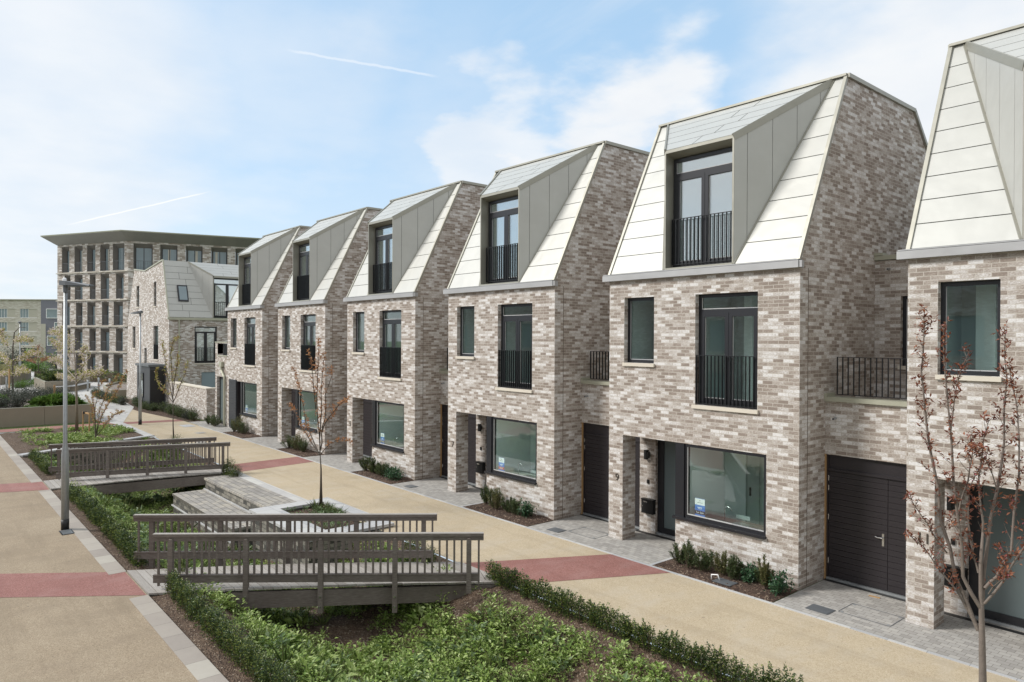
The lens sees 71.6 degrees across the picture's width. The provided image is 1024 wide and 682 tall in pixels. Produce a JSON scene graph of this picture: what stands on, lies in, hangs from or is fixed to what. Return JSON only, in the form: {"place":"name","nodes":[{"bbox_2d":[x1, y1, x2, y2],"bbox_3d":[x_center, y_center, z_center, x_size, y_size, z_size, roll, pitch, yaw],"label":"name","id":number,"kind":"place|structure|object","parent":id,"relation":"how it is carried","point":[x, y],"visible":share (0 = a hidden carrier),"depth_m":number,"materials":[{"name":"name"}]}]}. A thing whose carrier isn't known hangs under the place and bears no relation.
{"place":"outdoors","nodes":[
{"label":"outdoors","id":0,"kind":"place"},
{"bbox_2d":[0,299,56,357],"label":"apartment building","id":1,"kind":"structure","parent":0,"point":[37,318],"depth_m":158.01,"materials":[{"name":"brick"}]},
{"bbox_2d":[0,369,113,392],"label":"square","id":2,"kind":"structure","parent":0,"point":[93,383],"depth_m":71.16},
{"bbox_2d":[0,372,30,384],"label":"raised planter","id":3,"kind":"object","parent":2,"relation":"on","point":[27,376],"visible":0.38,"depth_m":75.73,"materials":[{"name":"concrete"}]},
{"bbox_2d":[0,327,40,388],"bbox_3d":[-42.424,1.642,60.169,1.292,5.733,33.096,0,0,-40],"label":"blossom tree","id":4,"kind":"object","parent":2,"relation":"on","point":[32,352],"visible":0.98,"depth_m":57.06,"materials":[{"name":"beige plant"}]},
{"bbox_2d":[34,376,89,390],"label":"raised planter","id":5,"kind":"object","parent":2,"relation":"on","point":[38,381],"visible":0.44,"depth_m":64.43,"materials":[{"name":"concrete"}]},
{"bbox_2d":[30,368,122,381],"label":"hedge","id":6,"kind":"object","parent":2,"relation":"on","point":[106,376],"visible":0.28,"depth_m":76.36,"materials":[{"name":"green plant"}]},
{"bbox_2d":[103,382,126,396],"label":"raised planter","id":7,"kind":"object","parent":2,"relation":"on","point":[122,390],"visible":0.42,"depth_m":60.74,"materials":[{"name":"concrete"}]},
{"bbox_2d":[0,446,197,681],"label":"path","id":8,"kind":"structure","parent":0,"point":[85,639],"depth_m":12.27,"materials":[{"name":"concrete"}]},
{"bbox_2d":[0,482,145,596],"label":"path red band","id":9,"kind":"object","parent":8,"relation":"on","point":[61,584],"visible":1,"depth_m":14.23,"materials":[{"name":"concrete"}]},
{"bbox_2d":[59,278,93,529],"bbox_3d":[-11.119,1.613,18.116,0.910,6.460,0.240,0,0,12],"label":"lamp post","id":10,"kind":"object","parent":8,"relation":"on","point":[65,283],"visible":1,"depth_m":18.14,"materials":[{"name":"grey metal"}]},
{"bbox_2d":[68,385,156,437],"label":"pale path","id":11,"kind":"structure","parent":0,"point":[121,417],"depth_m":47.92,"materials":[{"name":"grey concrete"}]},
{"bbox_2d":[125,398,200,421],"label":"shrub bed","id":12,"kind":"object","parent":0,"point":[160,413],"visible":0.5,"depth_m":45.57,"materials":[{"name":"brown soil"}]},
{"bbox_2d":[0,425,730,681],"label":"soil","id":13,"kind":"structure","parent":0,"point":[344,629],"depth_m":13.60,"materials":[{"name":"brown soil"}]},
{"bbox_2d":[28,447,53,474],"bbox_3d":[-18.105,4.541,27.258,0.516,0.652,4.493,0,0,-40],"label":"box hedge","id":14,"kind":"object","parent":13,"relation":"on","point":[42,463],"visible":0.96,"depth_m":26.89,"materials":[{"name":"green plant"}]},
{"bbox_2d":[46,325,107,431],"bbox_3d":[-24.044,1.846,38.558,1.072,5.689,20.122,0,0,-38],"label":"blossom tree","id":15,"kind":"object","parent":13,"relation":"on","point":[87,373],"visible":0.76,"depth_m":37.34,"materials":[{"name":"brown plant"}]},
{"bbox_2d":[16,423,150,470],"bbox_3d":[-20.986,5.105,34.748,5.067,1.407,8.366,0,0,-40],"label":"ground cover","id":16,"kind":"object","parent":13,"relation":"on","point":[81,438],"visible":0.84,"depth_m":34.67,"materials":[{"name":"green plant"}]},
{"bbox_2d":[17,435,154,464],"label":"retaining wall","id":17,"kind":"structure","parent":13,"relation":"on","point":[54,450],"depth_m":31.96,"materials":[{"name":"concrete"}]},
{"bbox_2d":[85,369,129,436],"bbox_3d":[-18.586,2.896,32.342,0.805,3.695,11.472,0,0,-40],"label":"multi stem tree","id":18,"kind":"object","parent":13,"relation":"on","point":[101,416],"visible":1,"depth_m":32.67,"materials":[{"name":"beige plant"}]},
{"bbox_2d":[69,483,148,567],"bbox_3d":[-11.073,4.590,18.973,0.494,0.726,9.682,0,0,-40],"label":"box hedge","id":19,"kind":"object","parent":13,"relation":"on","point":[87,504],"visible":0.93,"depth_m":17.74,"materials":[{"name":"green plant"}]},
{"bbox_2d":[43,437,237,494],"bbox_3d":[-13.241,4.447,25.548,6.059,1.544,2.732,0,0,-32],"label":"footbridge","id":20,"kind":"object","parent":13,"relation":"on","point":[115,481],"visible":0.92,"depth_m":25.09,"materials":[{"name":"wood"}]},
{"bbox_2d":[221,457,241,477],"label":"box bush","id":21,"kind":"object","parent":13,"relation":"on","point":[232,471],"visible":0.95,"depth_m":25.35,"materials":[{"name":"green plant"}]},
{"bbox_2d":[163,569,302,681],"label":"box hedge","id":22,"kind":"object","parent":13,"relation":"on","point":[210,618],"visible":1,"depth_m":11.20,"materials":[{"name":"green plant"}]},
{"bbox_2d":[171,473,306,547],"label":"stone steps","id":23,"kind":"structure","parent":13,"relation":"on","point":[239,494],"depth_m":22.75,"materials":[{"name":"stone"}]},
{"bbox_2d":[127,513,507,612],"bbox_3d":[-4.094,4.538,14.670,8.063,1.544,1.822,0,0,-2],"label":"footbridge","id":24,"kind":"object","parent":13,"relation":"on","point":[428,582],"visible":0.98,"depth_m":14.00,"materials":[{"name":"wood"}]},
{"bbox_2d":[249,497,393,563],"bbox_3d":[-5.260,5.511,19.340,2.390,1.505,3.902,0,0,-40],"label":"tree planter","id":25,"kind":"object","parent":13,"relation":"on","point":[277,509],"visible":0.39,"depth_m":18.87,"materials":[{"name":"stone"}]},
{"bbox_2d":[287,336,352,507],"bbox_3d":[-5.838,2.353,21.062,0.905,4.999,5.593,0,0,-38],"label":"street tree","id":26,"kind":"object","parent":25,"relation":"in","point":[319,452],"visible":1,"depth_m":20.70,"materials":[{"name":"brown plant"}]},
{"bbox_2d":[284,504,361,527],"bbox_3d":[-5.084,4.757,19.424,1.586,0.219,2.959,0,0,-40],"label":"ground cover","id":27,"kind":"object","parent":25,"relation":"on","point":[327,511],"visible":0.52,"depth_m":19.75,"materials":[{"name":"green plant"}]},
{"bbox_2d":[42,444,712,681],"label":"ground cover","id":28,"kind":"object","parent":13,"relation":"on","point":[112,509],"visible":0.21,"depth_m":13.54,"materials":[{"name":"green plant"}]},
{"bbox_2d":[400,541,438,562],"bbox_3d":[-2.071,4.721,15.956,0.595,0.775,1.170,0,0,-40],"label":"box bush","id":29,"kind":"object","parent":13,"relation":"on","point":[414,548],"visible":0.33,"depth_m":15.96,"materials":[{"name":"green plant"}]},
{"bbox_2d":[480,559,803,681],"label":"box hedge","id":30,"kind":"object","parent":13,"relation":"on","point":[567,605],"visible":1,"depth_m":11.55,"materials":[{"name":"green plant"}]},
{"bbox_2d":[0,348,821,655],"bbox_3d":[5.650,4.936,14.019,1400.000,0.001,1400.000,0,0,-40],"label":"ground","id":31,"kind":"structure","parent":0,"point":[196,454],"depth_m":38.89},
{"bbox_2d":[0,395,93,427],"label":"raised planter","id":32,"kind":"object","parent":31,"relation":"on","point":[11,416],"visible":0.5,"depth_m":39.57,"materials":[{"name":"concrete"}]},
{"bbox_2d":[1,391,30,407],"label":"shrub","id":33,"kind":"object","parent":32,"relation":"on","point":[17,403],"visible":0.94,"depth_m":40.48,"materials":[{"name":"green plant"}]},
{"bbox_2d":[36,391,62,405],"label":"grass clump","id":34,"kind":"object","parent":32,"relation":"on","point":[52,399],"visible":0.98,"depth_m":40.91,"materials":[{"name":"green plant"}]},
{"bbox_2d":[0,436,228,681],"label":"kerb","id":35,"kind":"structure","parent":31,"relation":"on","point":[197,663],"depth_m":12.98,"materials":[{"name":"concrete"}]},
{"bbox_2d":[41,230,259,374],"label":"apartment block","id":36,"kind":"structure","parent":31,"relation":"on","point":[105,263],"depth_m":80.12,"materials":[{"name":"brick"}]},
{"bbox_2d":[62,247,68,272],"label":"window","id":37,"kind":"structure","parent":36,"relation":"in","point":[65,250],"depth_m":82.38,"materials":[{"name":"glass"}]},
{"bbox_2d":[75,246,82,271],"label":"window","id":38,"kind":"structure","parent":36,"relation":"in","point":[78,249],"depth_m":81.64,"materials":[{"name":"glass"}]},
{"bbox_2d":[87,245,94,271],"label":"window","id":39,"kind":"structure","parent":36,"relation":"in","point":[90,248],"depth_m":80.88,"materials":[{"name":"glass"}]},
{"bbox_2d":[87,302,95,324],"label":"window","id":40,"kind":"structure","parent":36,"relation":"in","point":[91,320],"depth_m":80.88,"materials":[{"name":"glass"}]},
{"bbox_2d":[100,244,109,270],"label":"window","id":41,"kind":"structure","parent":36,"relation":"in","point":[105,248],"depth_m":80.00,"materials":[{"name":"glass"}]},
{"bbox_2d":[101,274,108,298],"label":"window","id":42,"kind":"structure","parent":36,"relation":"in","point":[104,277],"depth_m":80.02,"materials":[{"name":"glass"}]},
{"bbox_2d":[101,328,108,350],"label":"window","id":43,"kind":"structure","parent":36,"relation":"in","point":[104,331],"depth_m":80.06,"materials":[{"name":"glass"}]},
{"bbox_2d":[113,243,123,269],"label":"window","id":44,"kind":"structure","parent":36,"relation":"in","point":[118,249],"depth_m":79.26,"materials":[{"name":"glass"}]},
{"bbox_2d":[114,302,122,324],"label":"window","id":45,"kind":"structure","parent":36,"relation":"in","point":[118,306],"depth_m":79.26,"materials":[{"name":"glass"}]},
{"bbox_2d":[114,354,122,372],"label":"window","id":46,"kind":"structure","parent":36,"relation":"in","point":[118,358],"depth_m":79.30,"materials":[{"name":"glass"}]},
{"bbox_2d":[116,273,123,298],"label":"window","id":47,"kind":"structure","parent":36,"relation":"in","point":[119,276],"depth_m":79.09,"materials":[{"name":"glass"}]},
{"bbox_2d":[133,243,152,269],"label":"window","id":48,"kind":"structure","parent":36,"relation":"in","point":[143,258],"depth_m":79.17,"materials":[{"name":"glass"}]},
{"bbox_2d":[160,245,177,260],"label":"window","id":49,"kind":"structure","parent":36,"relation":"in","point":[167,252],"depth_m":80.26,"materials":[{"name":"glass"}]},
{"bbox_2d":[186,246,202,262],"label":"window","id":50,"kind":"structure","parent":36,"relation":"in","point":[193,253],"depth_m":81.38,"materials":[{"name":"glass"}]},
{"bbox_2d":[211,247,227,263],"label":"window","id":51,"kind":"structure","parent":36,"relation":"in","point":[218,255],"depth_m":82.44,"materials":[{"name":"glass"}]},
{"bbox_2d":[126,259,237,408],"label":"corner house","id":52,"kind":"structure","parent":31,"relation":"on","point":[188,302],"depth_m":49.51,"materials":[{"name":"brick"}]},
{"bbox_2d":[150,370,163,407],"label":"porch door","id":53,"kind":"structure","parent":52,"relation":"in","point":[156,394],"depth_m":47.96,"materials":[{"name":"black paint"}]},
{"bbox_2d":[195,327,215,362],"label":"french window","id":54,"kind":"structure","parent":52,"relation":"in","point":[205,337],"depth_m":49.35,"materials":[{"name":"grey glass"}]},
{"bbox_2d":[201,372,214,386],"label":"window","id":55,"kind":"structure","parent":52,"relation":"in","point":[207,378],"depth_m":49.44,"materials":[{"name":"glass"}]},
{"bbox_2d":[169,381,214,419],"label":"garden wall","id":56,"kind":"structure","parent":31,"relation":"on","point":[200,398],"depth_m":43.18,"materials":[{"name":"brick"}]},
{"bbox_2d":[215,225,310,438],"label":"brick house","id":57,"kind":"structure","parent":31,"relation":"on","point":[246,363],"depth_m":36.46,"materials":[{"name":"brick"}]},
{"bbox_2d":[229,379,236,427],"bbox_3d":[-15.052,3.371,38.277,0.060,2.602,1.080,0,0,-40],"label":"timber door","id":58,"kind":"structure","parent":57,"relation":"in","point":[232,383],"depth_m":38.22,"materials":[{"name":"grey wood"}]},
{"bbox_2d":[239,382,256,417],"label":"kitchen window","id":59,"kind":"structure","parent":57,"relation":"in","point":[248,390],"depth_m":37.41,"materials":[{"name":"glass"}]},
{"bbox_2d":[243,317,254,366],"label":"french window","id":60,"kind":"structure","parent":57,"relation":"in","point":[250,321],"depth_m":37.01,"materials":[{"name":"glass"}]},
{"bbox_2d":[277,448,323,456],"bbox_3d":[-9.187,4.755,30.667,1.000,0.053,2.830,0,0,-40],"label":"flower bed","id":61,"kind":"object","parent":31,"relation":"on","point":[307,453],"visible":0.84,"depth_m":30.25,"materials":[{"name":"brown soil"}]},
{"bbox_2d":[275,207,381,458],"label":"brick house","id":62,"kind":"structure","parent":31,"relation":"on","point":[329,253],"depth_m":31.06,"materials":[{"name":"beige brick"}]},
{"bbox_2d":[281,316,289,350],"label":"window","id":63,"kind":"structure","parent":62,"relation":"in","point":[287,318],"depth_m":33.53,"materials":[{"name":"glass"}]},
{"bbox_2d":[294,389,317,432],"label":"kitchen window","id":64,"kind":"structure","parent":62,"relation":"in","point":[308,396],"depth_m":32.14,"materials":[{"name":"glass"}]},
{"bbox_2d":[299,314,315,372],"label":"french window","id":65,"kind":"structure","parent":62,"relation":"in","point":[309,321],"depth_m":31.82,"materials":[{"name":"glass"}]},
{"bbox_2d":[363,399,371,458],"bbox_3d":[-6.362,3.510,29.825,0.210,2.600,2.100,0,0,-40],"label":"side door","id":66,"kind":"structure","parent":62,"relation":"in","point":[367,404],"depth_m":29.46,"materials":[{"name":"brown wood"}]},
{"bbox_2d":[352,469,414,483],"bbox_3d":[-4.674,4.800,25.368,1.000,0.052,2.830,0,0,-40],"label":"flower bed","id":67,"kind":"object","parent":31,"relation":"on","point":[371,475],"visible":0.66,"depth_m":24.91,"materials":[{"name":"brown soil"}]},
{"bbox_2d":[343,180,486,485],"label":"brick house","id":68,"kind":"structure","parent":31,"relation":"on","point":[396,299],"depth_m":25.76,"materials":[{"name":"beige brick"}]},
{"bbox_2d":[352,312,364,354],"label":"window","id":69,"kind":"structure","parent":68,"relation":"in","point":[359,315],"depth_m":28.25,"materials":[{"name":"glass"}]},
{"bbox_2d":[370,400,403,452],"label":"kitchen window","id":70,"kind":"structure","parent":68,"relation":"in","point":[387,417],"depth_m":26.88,"materials":[{"name":"glass"}]},
{"bbox_2d":[377,310,401,380],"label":"french window","id":71,"kind":"structure","parent":68,"relation":"in","point":[391,318],"depth_m":26.54,"materials":[{"name":"glass"}]},
{"bbox_2d":[464,502,552,526],"bbox_3d":[-0.161,4.845,20.070,1.000,0.051,2.830,0,0,-40],"label":"flower bed","id":72,"kind":"object","parent":31,"relation":"on","point":[501,513],"visible":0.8,"depth_m":19.66,"materials":[{"name":"brown soil"}]},
{"bbox_2d":[486,487,503,509],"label":"shrub","id":73,"kind":"object","parent":72,"relation":"on","point":[496,497],"visible":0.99,"depth_m":20.34,"materials":[{"name":"green plant"}]},
{"bbox_2d":[516,496,538,516],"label":"shrub","id":74,"kind":"object","parent":72,"relation":"on","point":[526,510],"visible":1,"depth_m":19.52,"materials":[{"name":"green plant"}]},
{"bbox_2d":[443,140,649,529],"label":"brick house","id":75,"kind":"structure","parent":31,"relation":"on","point":[527,290],"depth_m":20.52,"materials":[{"name":"brown brick"}]},
{"bbox_2d":[455,306,474,358],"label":"window","id":76,"kind":"structure","parent":75,"relation":"in","point":[466,313],"depth_m":23.00,"materials":[{"name":"glass"}]},
{"bbox_2d":[484,416,536,484],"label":"kitchen window","id":77,"kind":"structure","parent":75,"relation":"in","point":[515,441],"depth_m":21.67,"materials":[{"name":"glass"}]},
{"bbox_2d":[495,303,532,392],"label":"french window","id":78,"kind":"structure","parent":75,"relation":"in","point":[516,319],"depth_m":21.45,"materials":[{"name":"glass"}]},
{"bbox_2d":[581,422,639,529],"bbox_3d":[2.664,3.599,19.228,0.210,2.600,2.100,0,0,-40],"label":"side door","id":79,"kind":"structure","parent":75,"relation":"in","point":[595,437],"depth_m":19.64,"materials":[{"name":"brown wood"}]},
{"bbox_2d":[198,425,1023,681],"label":"edging kerb","id":80,"kind":"structure","parent":31,"relation":"on","point":[916,648],"depth_m":14.50,"materials":[{"name":"concrete"}]},
{"bbox_2d":[653,558,797,601],"bbox_3d":[4.352,4.890,14.772,1.000,0.050,2.830,0,0,-40],"label":"flower bed","id":81,"kind":"object","parent":31,"relation":"on","point":[756,589],"visible":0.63,"depth_m":14.44,"materials":[{"name":"brown soil"}]},
{"bbox_2d":[673,539,702,568],"bbox_3d":[3.776,4.571,15.169,0.489,0.652,0.537,0,0,-32],"label":"shrub","id":82,"kind":"object","parent":81,"relation":"on","point":[689,557],"visible":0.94,"depth_m":15.20,"materials":[{"name":"green plant"}]},
{"bbox_2d":[691,549,714,571],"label":"shrub","id":83,"kind":"object","parent":81,"relation":"on","point":[705,562],"visible":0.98,"depth_m":14.99,"materials":[{"name":"green plant"}]},
{"bbox_2d":[709,550,729,574],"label":"shrub","id":84,"kind":"object","parent":81,"relation":"on","point":[719,567],"visible":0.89,"depth_m":14.80,"materials":[{"name":"green plant"}]},
{"bbox_2d":[725,554,744,579],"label":"shrub","id":85,"kind":"object","parent":81,"relation":"on","point":[734,564],"visible":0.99,"depth_m":14.54,"materials":[{"name":"green plant"}]},
{"bbox_2d":[737,561,758,582],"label":"shrub","id":86,"kind":"object","parent":81,"relation":"on","point":[747,575],"visible":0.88,"depth_m":14.43,"materials":[{"name":"green plant"}]},
{"bbox_2d":[756,553,775,588],"bbox_3d":[5.001,4.535,14.021,0.264,0.745,0.346,0,0,-26],"label":"shrub","id":87,"kind":"object","parent":81,"relation":"on","point":[765,575],"visible":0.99,"depth_m":13.98,"materials":[{"name":"green plant"}]},
{"bbox_2d":[763,569,799,596],"bbox_3d":[5.152,4.690,13.828,0.705,0.510,0.723,0,0,-40],"label":"shrub","id":88,"kind":"object","parent":81,"relation":"on","point":[776,585],"visible":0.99,"depth_m":13.78,"materials":[{"name":"green plant"}]},
{"bbox_2d":[602,72,927,601],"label":"brick house","id":89,"kind":"structure","parent":31,"relation":"on","point":[756,277],"depth_m":15.46,"materials":[{"name":"brick"}]},
{"bbox_2d":[622,297,654,366],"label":"window","id":90,"kind":"structure","parent":89,"relation":"in","point":[640,310],"depth_m":17.85,"materials":[{"name":"grey glass"}]},
{"bbox_2d":[656,440,675,538],"bbox_3d":[4.168,3.609,17.540,0.171,2.590,1.400,0,0,-40],"label":"front door","id":91,"kind":"structure","parent":89,"relation":"in","point":[666,449],"depth_m":17.87,"materials":[{"name":"black glass"}]},
{"bbox_2d":[672,442,765,539],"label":"kitchen window","id":92,"kind":"structure","parent":89,"relation":"in","point":[736,480],"depth_m":16.57,"materials":[{"name":"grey glass"}]},
{"bbox_2d":[695,498,704,516],"bbox_3d":[4.202,3.763,15.876,0.017,0.480,0.260,0,0,-40],"label":"sale board","id":93,"kind":"object","parent":92,"relation":"attached to","point":[699,507],"visible":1,"depth_m":15.87,"materials":[{"name":"multicoloured paper"}]},
{"bbox_2d":[691,292,758,413],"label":"french window","id":94,"kind":"structure","parent":89,"relation":"in","point":[728,322],"depth_m":16.03,"materials":[{"name":"grey glass"}]},
{"bbox_2d":[824,454,906,601],"bbox_3d":[7.177,3.644,13.930,0.210,2.600,2.100,0,0,-40],"label":"side door","id":95,"kind":"structure","parent":89,"relation":"in","point":[865,505],"depth_m":14.13,"materials":[{"name":"wood"}]},
{"bbox_2d":[898,296,907,369],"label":"terrace window","id":96,"kind":"structure","parent":89,"relation":"in","point":[905,298],"depth_m":15.81,"materials":[{"name":"black glass"}]},
{"bbox_2d":[896,23,1023,634],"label":"brick house","id":97,"kind":"structure","parent":31,"relation":"on","point":[962,253],"depth_m":12.26,"materials":[{"name":"brown brick"}]},
{"bbox_2d":[935,279,1001,381],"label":"window","id":98,"kind":"structure","parent":97,"relation":"in","point":[973,307],"depth_m":12.41,"materials":[{"name":"glass"}]},
{"bbox_2d":[968,483,1023,630],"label":"front door","id":99,"kind":"structure","parent":97,"relation":"in","point":[1005,608],"depth_m":12.41,"materials":[{"name":"wood"}]},
{"bbox_2d":[124,409,1018,681],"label":"road","id":100,"kind":"structure","parent":0,"point":[751,632],"depth_m":13.51,"materials":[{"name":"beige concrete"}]},
{"bbox_2d":[129,310,142,424],"bbox_3d":[-21.169,1.467,40.005,0.910,6.460,0.240,0,0,25],"label":"lamp post","id":101,"kind":"object","parent":100,"relation":"on","point":[139,396],"visible":1,"depth_m":39.83,"materials":[{"name":"grey metal"}]},
{"bbox_2d":[154,334,190,438],"bbox_3d":[-16.044,2.190,33.628,0.874,5.117,6.186,0,0,-36],"label":"street tree","id":102,"kind":"object","parent":100,"relation":"on","point":[171,372],"visible":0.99,"depth_m":33.21,"materials":[{"name":"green plant"}]},
{"bbox_2d":[0,419,669,582],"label":"road red band","id":103,"kind":"object","parent":100,"relation":"on","point":[576,567],"visible":0.73,"depth_m":15.52,"materials":[{"name":"concrete"}]},
{"bbox_2d":[190,421,1023,679],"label":"pavement","id":104,"kind":"structure","parent":0,"point":[954,637],"depth_m":13.40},
{"bbox_2d":[903,304,1023,681],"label":"street tree","id":105,"kind":"object","parent":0,"point":[982,601],"visible":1,"depth_m":8.00,"materials":[{"name":"brown plant"}]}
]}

